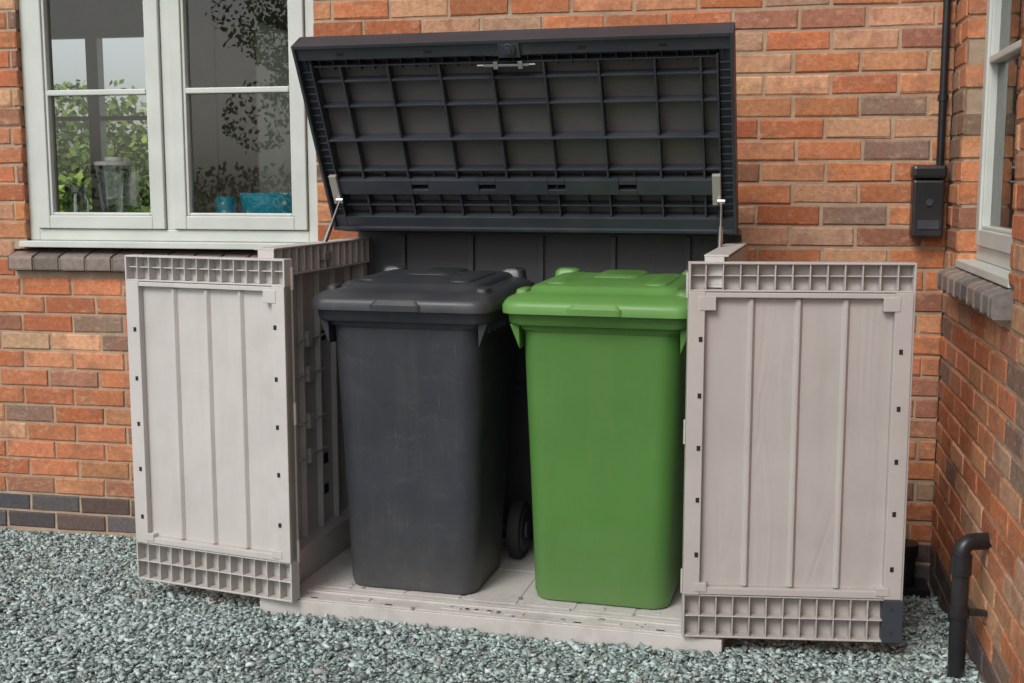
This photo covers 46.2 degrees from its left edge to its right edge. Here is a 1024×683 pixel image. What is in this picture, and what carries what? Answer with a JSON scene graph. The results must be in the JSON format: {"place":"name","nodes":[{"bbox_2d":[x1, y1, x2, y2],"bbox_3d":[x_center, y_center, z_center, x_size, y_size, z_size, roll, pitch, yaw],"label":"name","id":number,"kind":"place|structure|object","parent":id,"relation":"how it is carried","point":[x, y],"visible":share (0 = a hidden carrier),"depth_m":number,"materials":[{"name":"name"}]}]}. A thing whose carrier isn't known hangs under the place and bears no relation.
{"place":"outdoors","nodes":[
{"label":"outdoors","id":0,"kind":"place"},
{"bbox_2d":[64,187,86,190],"bbox_3d":[-1.827,-0.539,5.038,0.099,0.220,0.099,2,8,11],"label":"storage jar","id":1,"kind":"object","parent":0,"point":[75,188],"visible":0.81,"depth_m":4.99,"materials":[{"name":"grey glass"}]},
{"bbox_2d":[52,37,147,204],"label":"sky","id":2,"kind":"structure","parent":0,"point":[123,58],"materials":[{"name":"white"}]},
{"bbox_2d":[18,0,317,249],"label":"kitchen window frame","id":3,"kind":"object","parent":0,"point":[171,237],"visible":0.67,"depth_m":4.72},
{"bbox_2d":[27,0,309,229],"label":"kitchen window casement","id":4,"kind":"object","parent":3,"relation":"in","point":[44,93],"visible":1,"depth_m":4.68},
{"bbox_2d":[215,196,235,212],"bbox_3d":[-1.164,-0.500,4.887,0.079,0.180,0.079,2,8,11],"label":"mug","id":5,"kind":"object","parent":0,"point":[225,204],"visible":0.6,"depth_m":4.85,"materials":[{"name":"blue ceramic"}]},
{"bbox_2d":[188,21,291,229],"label":"kitchen cabinets","id":6,"kind":"object","parent":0,"point":[241,143],"visible":0.29,"depth_m":7.57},
{"bbox_2d":[240,193,291,212],"bbox_3d":[-0.960,-0.507,4.885,0.283,0.195,0.283,2,8,11],"label":"mixing bowl","id":7,"kind":"object","parent":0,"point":[266,202],"visible":0.25,"depth_m":4.75,"materials":[{"name":"blue ceramic"}]},
{"bbox_2d":[0,409,985,682],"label":"ground","id":8,"kind":"structure","parent":0,"point":[284,667],"depth_m":3.46,"materials":[{"name":"grey gravel"}]},
{"bbox_2d":[50,0,287,228],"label":"kitchen walls","id":9,"kind":"structure","parent":8,"relation":"on","point":[95,13],"depth_m":8.47,"materials":[{"name":"grey paint"}]},
{"bbox_2d":[51,26,146,211],"bbox_3d":[-1.002,-1.017,8.306,5.100,2.450,0.080,2,8,11],"label":"garden window frame","id":10,"kind":"object","parent":9,"relation":"attached to","point":[97,118],"visible":0.12,"depth_m":8.59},
{"bbox_2d":[94,157,134,165],"bbox_3d":[-1.656,-0.598,5.016,0.160,0.342,0.160,-5,9,-34],"label":"food blender","id":11,"kind":"object","parent":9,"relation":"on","point":[113,161],"visible":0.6,"depth_m":4.96,"materials":[{"name":"grey glass"}]},
{"bbox_2d":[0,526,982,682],"bbox_3d":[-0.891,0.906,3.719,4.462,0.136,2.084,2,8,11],"label":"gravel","id":12,"kind":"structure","parent":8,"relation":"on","point":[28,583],"depth_m":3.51,"materials":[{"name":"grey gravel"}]},
{"bbox_2d":[903,539,930,597],"bbox_3d":[1.388,0.813,4.229,0.150,0.210,0.147,2,8,11],"label":"gully pipe","id":13,"kind":"object","parent":12,"relation":"on","point":[913,585],"visible":0.41,"depth_m":4.19,"materials":[{"name":"black plastic"}]},
{"bbox_2d":[124,22,916,655],"bbox_3d":[0.015,-0.049,3.906,2.424,1.884,0.869,2,8,15],"label":"garden storage box","id":14,"kind":"object","parent":8,"relation":"on","point":[538,156],"visible":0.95,"depth_m":3.79,"materials":[{"name":"beige plastic"}]},
{"bbox_2d":[124,254,299,602],"bbox_3d":[-0.956,0.268,3.823,0.610,1.075,0.053,3,8,23],"label":"left door","id":15,"kind":"structure","parent":14,"relation":"in","point":[211,339],"depth_m":3.81,"materials":[{"name":"beige plastic"}]},
{"bbox_2d":[311,265,533,593],"bbox_3d":[-0.270,0.272,3.989,0.586,1.013,0.681,2,8,14],"label":"wheelie bin","id":16,"kind":"object","parent":14,"relation":"on","point":[426,361],"visible":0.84,"depth_m":3.76,"materials":[{"name":"black plastic"}]},
{"bbox_2d":[502,267,687,608],"bbox_3d":[0.329,0.289,3.857,0.586,1.013,0.681,2,8,16],"label":"wheelie bin","id":17,"kind":"object","parent":14,"relation":"on","point":[605,352],"visible":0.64,"depth_m":3.62,"materials":[{"name":"green plastic"}]},
{"bbox_2d":[680,261,916,642],"bbox_3d":[0.799,0.317,3.391,0.625,1.082,0.054,1,7,4],"label":"right door","id":18,"kind":"structure","parent":14,"relation":"in","point":[796,423],"depth_m":3.38,"materials":[{"name":"beige plastic"}]},
{"bbox_2d":[938,0,957,408],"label":"walls","id":19,"kind":"structure","parent":8,"relation":"on","point":[947,204],"depth_m":7.55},
{"bbox_2d":[0,493,931,582],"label":"back wall plinth bricks","id":20,"kind":"object","parent":19,"relation":"attached to","point":[74,521],"visible":0.18,"depth_m":4.95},
{"bbox_2d":[0,0,955,541],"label":"back wall bricks","id":21,"kind":"object","parent":19,"relation":"attached to","point":[12,190],"visible":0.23,"depth_m":4.23,"materials":[{"name":"ceramic"}]},
{"bbox_2d":[8,248,257,271],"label":"window sill bricks","id":22,"kind":"object","parent":21,"relation":"attached to","point":[73,260],"depth_m":4.76,"materials":[{"name":"brick"}]},
{"bbox_2d":[32,257,111,270],"bbox_3d":[-1.349,-0.317,4.728,1.346,0.076,0.090,2,8,11],"label":"window sill bricks joint","id":23,"kind":"object","parent":22,"relation":"in","point":[59,263],"depth_m":4.77,"materials":[{"name":"concrete"}]},
{"bbox_2d":[909,165,947,237],"bbox_3d":[1.416,-0.477,4.090,0.114,0.245,0.084,2,8,11],"label":"wall meter box","id":24,"kind":"object","parent":21,"relation":"attached to","point":[927,208],"visible":1,"depth_m":4.06,"materials":[{"name":"black plastic"}]},
{"bbox_2d":[936,0,951,164],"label":"cable conduit","id":25,"kind":"object","parent":21,"relation":"attached to","point":[942,97],"visible":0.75,"depth_m":4.04,"materials":[{"name":"black plastic"}]},
{"bbox_2d":[0,0,955,586],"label":"back wall mortar","id":26,"kind":"object","parent":19,"relation":"attached to","point":[72,276],"visible":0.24,"depth_m":4.25,"materials":[{"name":"concrete"}]},
{"bbox_2d":[931,0,1023,682],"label":"wing wall mortar","id":27,"kind":"object","parent":8,"relation":"on","point":[975,56],"visible":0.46,"depth_m":3.81,"materials":[{"name":"grey concrete"}]},
{"bbox_2d":[930,546,998,682],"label":"wing wall plinth bricks","id":28,"kind":"object","parent":27,"relation":"in","point":[979,659],"visible":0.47,"depth_m":3.54,"materials":[{"name":"brown brick"}]},
{"bbox_2d":[947,532,991,678],"bbox_3d":[1.255,0.760,3.278,0.128,0.481,0.063,-1,7,-9],"label":"drain pipe","id":29,"kind":"object","parent":27,"relation":"attached to","point":[960,611],"visible":0.93,"depth_m":3.25,"materials":[{"name":"black plastic"}]},
{"bbox_2d":[937,266,1014,319],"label":"wing window sill bricks","id":30,"kind":"object","parent":27,"relation":"attached to","point":[992,300],"visible":0.8,"depth_m":3.31,"materials":[{"name":"brick"}]},
{"bbox_2d":[931,0,1023,682],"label":"wing wall bricks","id":31,"kind":"object","parent":27,"relation":"attached to","point":[1009,373],"visible":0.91,"depth_m":3.41,"materials":[{"name":"brick"}]},
{"bbox_2d":[955,0,1014,287],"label":"wing window frame","id":32,"kind":"object","parent":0,"point":[992,265],"visible":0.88,"depth_m":3.74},
{"bbox_2d":[975,0,1021,253],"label":"wing window casement","id":33,"kind":"object","parent":32,"relation":"in","point":[990,233],"visible":0.81,"depth_m":3.72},
{"label":"lawn","id":34,"kind":"structure","parent":0,"visible":0},
{"bbox_2d":[54,79,150,211],"bbox_3d":[-6.346,-2.145,17.497,10.793,3.397,2.417,2,8,11],"label":"garden hedge","id":35,"kind":"object","parent":34,"relation":"on","point":[129,189],"visible":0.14,"depth_m":17.16,"materials":[{"name":"green plant"}]}
]}

